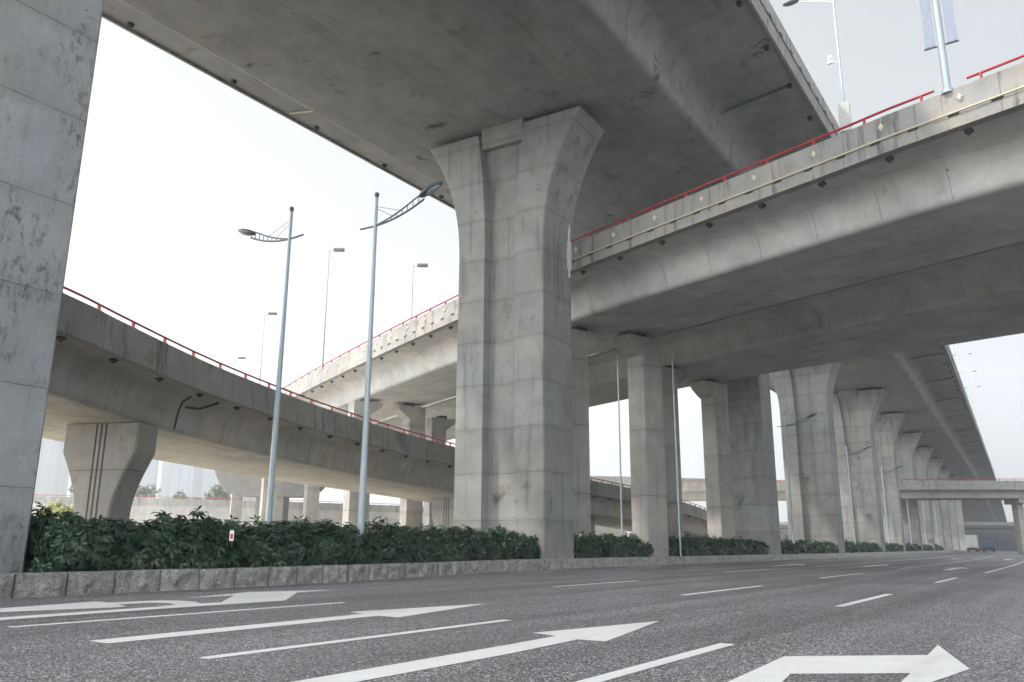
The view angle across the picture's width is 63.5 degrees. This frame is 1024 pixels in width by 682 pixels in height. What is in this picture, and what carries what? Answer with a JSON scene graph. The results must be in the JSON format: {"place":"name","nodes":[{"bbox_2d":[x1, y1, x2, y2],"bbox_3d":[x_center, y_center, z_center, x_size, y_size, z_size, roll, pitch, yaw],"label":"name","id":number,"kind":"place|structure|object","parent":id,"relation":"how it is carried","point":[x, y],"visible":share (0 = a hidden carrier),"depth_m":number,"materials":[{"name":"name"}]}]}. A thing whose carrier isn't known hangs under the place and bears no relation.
{"place":"outdoors","nodes":[
{"label":"outdoors","id":0,"kind":"place"},
{"bbox_2d":[42,286,707,537],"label":"elevated road","id":1,"kind":"structure","parent":0,"point":[198,412],"depth_m":34.20,"materials":[{"name":"concrete"}]},
{"bbox_2d":[0,551,1023,681],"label":"road","id":2,"kind":"structure","parent":0,"point":[971,618],"depth_m":9.68,"materials":[{"name":"grey asphalt"}]},
{"bbox_2d":[0,590,323,619],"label":"road arrow","id":3,"kind":"object","parent":2,"relation":"on","point":[247,597],"visible":1,"depth_m":12.62,"materials":[{"name":"paint"}]},
{"bbox_2d":[8,602,347,626],"bbox_3d":[-4.100,3.666,11.171,0.150,0.001,5.150,-9,-17,32],"label":"lane line","id":4,"kind":"object","parent":2,"relation":"on","point":[168,615],"visible":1,"depth_m":10.64,"materials":[{"name":"paint"}]},
{"bbox_2d":[91,604,480,642],"bbox_3d":[-2.176,3.501,10.464,1.130,0.001,6.560,-9,-17,32],"label":"road arrow","id":5,"kind":"object","parent":2,"relation":"on","point":[401,612],"visible":1,"depth_m":9.91,"materials":[{"name":"paint"}]},
{"bbox_2d":[197,620,509,658],"bbox_3d":[-1.276,3.016,8.484,0.150,0.001,4.450,-9,-17,32],"label":"lane line","id":6,"kind":"object","parent":2,"relation":"on","point":[295,646],"visible":1,"depth_m":7.89,"materials":[{"name":"paint"}]},
{"bbox_2d":[8,553,924,598],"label":"curb","id":7,"kind":"object","parent":2,"relation":"on","point":[316,583],"visible":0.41,"depth_m":18.58,"materials":[{"name":"concrete"}]},
{"bbox_2d":[293,621,657,681],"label":"road arrow","id":8,"kind":"object","parent":2,"relation":"on","point":[603,633],"visible":1,"depth_m":7.13,"materials":[{"name":"paint"}]},
{"bbox_2d":[552,580,635,586],"bbox_3d":[2.166,6.006,20.495,0.150,0.001,4.400,-9,-17,32],"label":"lane line","id":9,"kind":"object","parent":2,"relation":"on","point":[593,583],"visible":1,"depth_m":20.11,"materials":[{"name":"paint"}]},
{"bbox_2d":[576,643,733,681],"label":"lane line","id":10,"kind":"object","parent":2,"relation":"on","point":[625,671],"visible":1,"depth_m":6.46,"materials":[{"name":"paint"}]},
{"bbox_2d":[682,586,758,594],"bbox_3d":[4.591,5.331,17.715,0.150,0.001,4.900,-9,-17,32],"label":"lane line","id":11,"kind":"object","parent":2,"relation":"on","point":[719,590],"visible":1,"depth_m":17.43,"materials":[{"name":"paint"}]},
{"bbox_2d":[728,645,968,681],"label":"road arrow","id":12,"kind":"object","parent":2,"relation":"on","point":[937,662],"visible":1,"depth_m":6.41,"materials":[{"name":"paint"}]},
{"bbox_2d":[837,594,891,606],"bbox_3d":[6.310,4.592,14.691,0.150,0.001,4.400,-9,-17,32],"label":"lane line","id":13,"kind":"object","parent":2,"relation":"on","point":[858,601],"visible":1,"depth_m":14.39,"materials":[{"name":"paint"}]},
{"bbox_2d":[813,555,956,566],"bbox_3d":[34.775,18.557,70.519,0.632,0.001,76.025,-8,-16,31],"label":"lane line","id":14,"kind":"object","parent":2,"relation":"on","point":[874,562],"visible":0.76,"depth_m":50.99,"materials":[{"name":"paint"}]},
{"bbox_2d":[933,578,955,582],"bbox_3d":[12.566,6.898,23.876,0.150,0.001,4.700,-9,-17,32],"label":"lane line","id":15,"kind":"object","parent":2,"relation":"on","point":[944,580],"visible":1,"depth_m":23.41,"materials":[{"name":"paint"}]},
{"bbox_2d":[900,556,991,568],"bbox_3d":[37.706,17.890,67.763,0.649,0.001,77.525,-8,-16,31],"label":"lane line","id":16,"kind":"object","parent":2,"relation":"on","point":[944,563],"visible":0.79,"depth_m":48.93,"materials":[{"name":"paint"}]},
{"bbox_2d":[965,535,978,551],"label":"box truck","id":17,"kind":"object","parent":2,"relation":"on","point":[971,541],"visible":1,"depth_m":193.01,"materials":[{"name":"grey paint"}]},
{"bbox_2d":[982,540,994,551],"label":"flatbed truck","id":18,"kind":"object","parent":2,"relation":"on","point":[988,545],"visible":0.95,"depth_m":183.52,"materials":[{"name":"blue paint"}]},
{"bbox_2d":[985,561,1023,572],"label":"lane line","id":19,"kind":"object","parent":2,"relation":"on","point":[1003,568],"visible":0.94,"depth_m":37.60,"materials":[{"name":"paint"}]},
{"bbox_2d":[63,0,1023,536],"label":"sky","id":20,"kind":"structure","parent":0,"point":[176,160],"materials":[{"name":"white"}]},
{"bbox_2d":[102,0,1006,521],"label":"elevated road","id":21,"kind":"structure","parent":0,"point":[672,98],"depth_m":36.10,"materials":[{"name":"concrete"}]},
{"bbox_2d":[956,344,961,379],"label":"lamp pole","id":22,"kind":"object","parent":21,"relation":"on","point":[959,363],"visible":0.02,"depth_m":121.69,"materials":[{"name":"grey metal"}]},
{"bbox_2d":[953,353,971,396],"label":"lamp pole","id":23,"kind":"object","parent":21,"relation":"on","point":[963,370],"visible":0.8,"depth_m":134.60,"materials":[{"name":"grey metal"}]},
{"bbox_2d":[959,371,975,407],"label":"lamp pole","id":24,"kind":"object","parent":21,"relation":"on","point":[969,388],"visible":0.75,"depth_m":147.89,"materials":[{"name":"grey metal"}]},
{"bbox_2d":[966,386,980,421],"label":"lamp pole","id":25,"kind":"object","parent":21,"relation":"on","point":[973,401],"visible":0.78,"depth_m":162.06,"materials":[{"name":"grey metal"}]},
{"bbox_2d":[281,54,1023,422],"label":"elevated road","id":26,"kind":"structure","parent":0,"point":[929,180],"depth_m":32.35,"materials":[{"name":"concrete"}]},
{"bbox_2d":[234,357,245,373],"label":"lamp pole","id":27,"kind":"object","parent":26,"relation":"on","point":[238,358],"visible":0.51,"depth_m":101.84,"materials":[{"name":"grey metal"}]},
{"bbox_2d":[259,312,276,383],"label":"lamp pole","id":28,"kind":"object","parent":26,"relation":"on","point":[272,313],"visible":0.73,"depth_m":81.61,"materials":[{"name":"grey metal"}]},
{"bbox_2d":[321,248,344,369],"bbox_3d":[-13.957,-2.575,64.405,1.300,9.800,0.380,0,-14,0],"label":"lamp pole","id":29,"kind":"object","parent":26,"relation":"on","point":[334,250],"visible":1,"depth_m":64.39,"materials":[{"name":"grey metal"}]},
{"bbox_2d":[410,263,427,320],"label":"lamp pole","id":30,"kind":"object","parent":26,"relation":"on","point":[421,265],"visible":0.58,"depth_m":66.33,"materials":[{"name":"grey metal"}]},
{"bbox_2d":[782,0,852,133],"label":"camera pole","id":31,"kind":"object","parent":26,"relation":"on","point":[844,112],"visible":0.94,"depth_m":40.27,"materials":[{"name":"grey metal"}]},
{"bbox_2d":[919,0,958,94],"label":"banner pole","id":32,"kind":"object","parent":26,"relation":"on","point":[949,23],"visible":0.98,"depth_m":26.41,"materials":[{"name":"grey metal"}]},
{"bbox_2d":[590,476,784,486],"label":"elevated road","id":33,"kind":"structure","parent":0,"point":[616,479],"depth_m":156.03,"materials":[{"name":"concrete"}]},
{"bbox_2d":[372,241,1023,440],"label":"elevated road","id":34,"kind":"structure","parent":0,"point":[973,297],"depth_m":44.51,"materials":[{"name":"concrete"}]},
{"bbox_2d":[779,522,1014,529],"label":"elevated road","id":35,"kind":"structure","parent":0,"point":[982,525],"depth_m":250.44,"materials":[{"name":"concrete"}]},
{"label":"ground","id":36,"kind":"structure","parent":0,"visible":0},
{"bbox_2d":[34,438,68,496],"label":"building","id":37,"kind":"structure","parent":36,"relation":"on","point":[52,479],"depth_m":890.71,"materials":[{"name":"white"}]},
{"bbox_2d":[0,0,103,573],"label":"flared pier","id":38,"kind":"structure","parent":36,"relation":"on","point":[48,50],"depth_m":16.23,"materials":[{"name":"concrete"}]},
{"bbox_2d":[134,459,158,497],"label":"building","id":39,"kind":"structure","parent":36,"relation":"on","point":[150,476],"depth_m":898.68,"materials":[{"name":"white"}]},
{"bbox_2d":[159,461,202,498],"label":"building","id":40,"kind":"structure","parent":36,"relation":"on","point":[175,478],"depth_m":897.62,"materials":[{"name":"white"}]},
{"bbox_2d":[201,468,230,499],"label":"building","id":41,"kind":"structure","parent":36,"relation":"on","point":[209,479],"depth_m":911.03,"materials":[{"name":"white"}]},
{"bbox_2d":[243,497,255,500],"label":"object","id":42,"kind":"structure","parent":36,"relation":"on","point":[245,499],"depth_m":904.61,"materials":[{"name":"white"}]},
{"bbox_2d":[32,495,626,537],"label":"ramp wall","id":43,"kind":"structure","parent":36,"relation":"on","point":[142,509],"depth_m":138.62,"materials":[{"name":"concrete"}]},
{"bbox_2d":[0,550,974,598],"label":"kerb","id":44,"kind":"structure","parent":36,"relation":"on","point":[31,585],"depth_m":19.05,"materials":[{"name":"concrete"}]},
{"bbox_2d":[430,106,604,558],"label":"flared pier","id":45,"kind":"structure","parent":36,"relation":"on","point":[514,186],"depth_m":35.88,"materials":[{"name":"concrete"}]},
{"bbox_2d":[567,224,571,277],"bbox_3d":[2.581,-4.303,37.505,0.180,3.000,0.180,-9,-17,32],"label":"down pipe","id":46,"kind":"object","parent":45,"relation":"attached to","point":[569,256],"visible":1,"depth_m":37.34,"materials":[{"name":"grey metal"}]},
{"bbox_2d":[717,373,781,553],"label":"flared pier","id":47,"kind":"structure","parent":36,"relation":"on","point":[756,509],"depth_m":59.25,"materials":[{"name":"concrete"}]},
{"bbox_2d":[769,362,844,552],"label":"flared pier","id":48,"kind":"structure","parent":36,"relation":"on","point":[804,392],"depth_m":78.39,"materials":[{"name":"concrete"}]},
{"bbox_2d":[833,388,885,551],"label":"flared pier","id":49,"kind":"structure","parent":36,"relation":"on","point":[855,411],"depth_m":99.72,"materials":[{"name":"concrete"}]},
{"bbox_2d":[874,412,905,550],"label":"flared pier","id":50,"kind":"structure","parent":36,"relation":"on","point":[887,427],"depth_m":116.92,"materials":[{"name":"concrete"}]},
{"bbox_2d":[780,529,1017,550],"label":"bridge abutment","id":51,"kind":"object","parent":36,"relation":"on","point":[1004,539],"depth_m":280.86,"materials":[{"name":"concrete"}]},
{"bbox_2d":[896,431,922,550],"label":"flared pier","id":52,"kind":"structure","parent":36,"relation":"on","point":[906,444],"depth_m":137.10,"materials":[{"name":"concrete"}]},
{"bbox_2d":[914,446,935,550],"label":"flared pier","id":53,"kind":"structure","parent":36,"relation":"on","point":[922,455],"depth_m":156.26,"materials":[{"name":"concrete"}]},
{"bbox_2d":[927,457,944,549],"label":"flared pier","id":54,"kind":"structure","parent":36,"relation":"on","point":[934,466],"depth_m":175.75,"materials":[{"name":"concrete"}]},
{"bbox_2d":[938,467,952,549],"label":"flared pier","id":55,"kind":"structure","parent":36,"relation":"on","point":[944,473],"depth_m":196.24,"materials":[{"name":"concrete"}]},
{"bbox_2d":[947,475,959,549],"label":"flared pier","id":56,"kind":"structure","parent":36,"relation":"on","point":[954,525],"depth_m":218.57,"materials":[{"name":"concrete"}]},
{"bbox_2d":[955,500,966,549],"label":"flared pier","id":57,"kind":"structure","parent":36,"relation":"on","point":[959,516],"depth_m":246.15,"materials":[{"name":"concrete"}]},
{"bbox_2d":[1004,499,1023,553],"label":"overpass pier","id":58,"kind":"structure","parent":36,"relation":"on","point":[1017,511],"depth_m":127.38,"materials":[{"name":"concrete"}]},
{"bbox_2d":[624,479,1023,500],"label":"elevated road","id":59,"kind":"structure","parent":58,"relation":"on","point":[960,490],"depth_m":127.06,"materials":[{"name":"concrete"}]},
{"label":"planting verge","id":60,"kind":"structure","parent":0,"visible":0},
{"bbox_2d":[229,530,233,546],"bbox_3d":[-6.069,4.274,17.899,0.090,0.340,0.062,2,-14,-6],"label":"marker post","id":61,"kind":"object","parent":60,"relation":"on","point":[231,538],"visible":1,"depth_m":17.88,"materials":[{"name":"white paint"}]},
{"bbox_2d":[238,206,303,523],"bbox_3d":[-7.872,1.179,25.640,3.172,11.030,0.340,-9,-17,32],"label":"street lamp","id":62,"kind":"object","parent":60,"relation":"on","point":[273,455],"visible":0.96,"depth_m":25.15,"materials":[{"name":"grey metal"}]},
{"bbox_2d":[23,501,540,572],"bbox_3d":[-4.501,5.996,24.363,3.644,1.708,20.762,-7,-16,26],"label":"hedge","id":63,"kind":"object","parent":60,"relation":"on","point":[69,540],"visible":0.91,"depth_m":18.58,"materials":[{"name":"green plant"}]},
{"bbox_2d":[357,181,442,536],"bbox_3d":[-3.360,0.672,23.497,3.172,11.030,0.340,-9,-17,32],"label":"street lamp","id":64,"kind":"object","parent":60,"relation":"on","point":[430,189],"visible":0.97,"depth_m":23.96,"materials":[{"name":"grey metal"}]},
{"bbox_2d":[571,326,601,536],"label":"slab column","id":65,"kind":"structure","parent":60,"relation":"on","point":[583,340],"depth_m":41.55,"materials":[{"name":"concrete"}]},
{"bbox_2d":[617,354,622,535],"bbox_3d":[5.896,6.097,45.117,0.400,11.020,0.400,-9,-17,32],"label":"lamp pole","id":66,"kind":"object","parent":60,"relation":"on","point":[619,449],"visible":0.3,"depth_m":45.09,"materials":[{"name":"grey metal"}]},
{"bbox_2d":[613,332,668,556],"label":"slab column","id":67,"kind":"structure","parent":60,"relation":"on","point":[641,352],"depth_m":43.12,"materials":[{"name":"concrete"}]},
{"bbox_2d":[573,529,768,557],"bbox_3d":[9.119,11.602,46.437,3.264,1.626,27.833,-9,-17,32],"label":"hedge","id":68,"kind":"object","parent":60,"relation":"on","point":[604,545],"visible":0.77,"depth_m":41.45,"materials":[{"name":"green plant"}]},
{"bbox_2d":[661,365,687,537],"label":"slab column","id":69,"kind":"structure","parent":60,"relation":"on","point":[680,376],"depth_m":50.48,"materials":[{"name":"concrete"}]},
{"bbox_2d":[671,354,681,555],"bbox_3d":[8.947,6.088,45.018,0.400,11.020,0.400,-9,-17,32],"label":"lamp pole","id":70,"kind":"object","parent":60,"relation":"on","point":[676,461],"visible":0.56,"depth_m":44.83,"materials":[{"name":"grey metal"}]},
{"bbox_2d":[690,379,735,540],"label":"slab column","id":71,"kind":"structure","parent":60,"relation":"on","point":[712,394],"depth_m":55.34,"materials":[{"name":"concrete"}]},
{"bbox_2d":[777,413,816,542],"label":"street lamp","id":72,"kind":"object","parent":60,"relation":"on","point":[790,497],"visible":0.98,"depth_m":65.12,"materials":[{"name":"metal"}]},
{"bbox_2d":[781,535,838,553],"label":"hedge","id":73,"kind":"object","parent":60,"relation":"on","point":[801,546],"visible":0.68,"depth_m":66.67,"materials":[{"name":"green plant"}]},
{"bbox_2d":[841,445,871,543],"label":"street lamp","id":74,"kind":"object","parent":60,"relation":"on","point":[868,447],"visible":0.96,"depth_m":85.70,"materials":[{"name":"metal"}]},
{"bbox_2d":[845,539,882,552],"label":"hedge","id":75,"kind":"object","parent":60,"relation":"on","point":[852,547],"visible":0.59,"depth_m":86.03,"materials":[{"name":"green plant"}]},
{"bbox_2d":[880,465,901,543],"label":"street lamp","id":76,"kind":"object","parent":60,"relation":"on","point":[884,500],"visible":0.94,"depth_m":106.49,"materials":[{"name":"metal"}]},
{"bbox_2d":[885,541,902,551],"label":"hedge","id":77,"kind":"object","parent":60,"relation":"on","point":[894,547],"visible":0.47,"depth_m":106.92,"materials":[{"name":"green plant"}]},
{"bbox_2d":[904,480,921,544],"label":"street lamp","id":78,"kind":"object","parent":60,"relation":"on","point":[909,520],"visible":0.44,"depth_m":127.85,"materials":[{"name":"metal"}]},
{"bbox_2d":[905,543,921,550],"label":"hedge","id":79,"kind":"object","parent":60,"relation":"on","point":[912,547],"visible":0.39,"depth_m":125.27,"materials":[{"name":"green plant"}]},
{"bbox_2d":[922,501,927,545],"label":"street lamp","id":80,"kind":"object","parent":60,"relation":"on","point":[924,524],"visible":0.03,"depth_m":148.69,"materials":[{"name":"metal"}]},
{"bbox_2d":[923,544,933,550],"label":"hedge","id":81,"kind":"object","parent":60,"relation":"on","point":[927,548],"visible":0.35,"depth_m":144.23,"materials":[{"name":"green plant"}]},
{"bbox_2d":[933,500,938,545],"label":"street lamp","id":82,"kind":"object","parent":60,"relation":"on","point":[936,523],"visible":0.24,"depth_m":169.66,"materials":[{"name":"metal"}]},
{"bbox_2d":[935,544,943,550],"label":"hedge","id":83,"kind":"object","parent":60,"relation":"on","point":[937,547],"visible":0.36,"depth_m":163.99,"materials":[{"name":"green plant"}]},
{"label":"paved apron","id":84,"kind":"structure","parent":0,"visible":0},
{"bbox_2d":[37,500,73,518],"bbox_3d":[-28.463,12.117,53.077,2.644,3.704,3.827,-9,-17,32],"label":"tree","id":85,"kind":"object","parent":84,"relation":"on","point":[59,507],"visible":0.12,"depth_m":52.64,"materials":[{"name":"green plant"}]},
{"bbox_2d":[63,422,157,526],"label":"grooved pier","id":86,"kind":"structure","parent":84,"relation":"on","point":[108,464],"depth_m":29.19,"materials":[{"name":"concrete"}]},
{"bbox_2d":[135,484,161,497],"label":"tree","id":87,"kind":"object","parent":84,"relation":"on","point":[144,491],"visible":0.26,"depth_m":178.25,"materials":[{"name":"green plant"}]},
{"bbox_2d":[172,489,200,498],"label":"tree","id":88,"kind":"object","parent":84,"relation":"on","point":[179,493],"visible":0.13,"depth_m":181.33,"materials":[{"name":"green plant"}]},
{"bbox_2d":[204,484,230,499],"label":"tree","id":89,"kind":"object","parent":84,"relation":"on","point":[218,492],"visible":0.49,"depth_m":183.26,"materials":[{"name":"green plant"}]},
{"bbox_2d":[229,494,242,523],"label":"slab column","id":90,"kind":"structure","parent":84,"relation":"on","point":[236,506],"depth_m":110.79,"materials":[{"name":"concrete"}]},
{"bbox_2d":[259,478,276,522],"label":"slab column","id":91,"kind":"structure","parent":84,"relation":"on","point":[263,498],"depth_m":87.11,"materials":[{"name":"concrete"}]},
{"bbox_2d":[215,470,324,526],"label":"hammerhead pier","id":92,"kind":"structure","parent":84,"relation":"on","point":[241,485],"depth_m":94.26,"materials":[{"name":"grey concrete"}]},
{"bbox_2d":[302,485,319,522],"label":"slab column","id":93,"kind":"structure","parent":84,"relation":"on","point":[311,502],"depth_m":89.13,"materials":[{"name":"concrete"}]},
{"bbox_2d":[342,399,382,526],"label":"slab column","id":94,"kind":"structure","parent":84,"relation":"on","point":[350,505],"depth_m":62.66,"materials":[{"name":"concrete"}]},
{"bbox_2d":[366,493,369,523],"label":"slab column","id":95,"kind":"structure","parent":84,"relation":"on","point":[367,507],"depth_m":96.12,"materials":[{"name":"concrete"}]},
{"bbox_2d":[392,403,425,529],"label":"slab column","id":96,"kind":"structure","parent":84,"relation":"on","point":[411,416],"depth_m":65.97,"materials":[{"name":"concrete"}]},
{"bbox_2d":[423,415,455,528],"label":"slab column","id":97,"kind":"structure","parent":84,"relation":"on","point":[437,427],"depth_m":72.21,"materials":[{"name":"concrete"}]},
{"bbox_2d":[432,498,453,529],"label":"grooved pier","id":98,"kind":"structure","parent":84,"relation":"on","point":[443,511],"depth_m":56.79,"materials":[{"name":"concrete"}]},
{"bbox_2d":[591,517,594,535],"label":"grooved pier","id":99,"kind":"structure","parent":84,"relation":"on","point":[592,524],"depth_m":71.25,"materials":[{"name":"concrete"}]}
]}

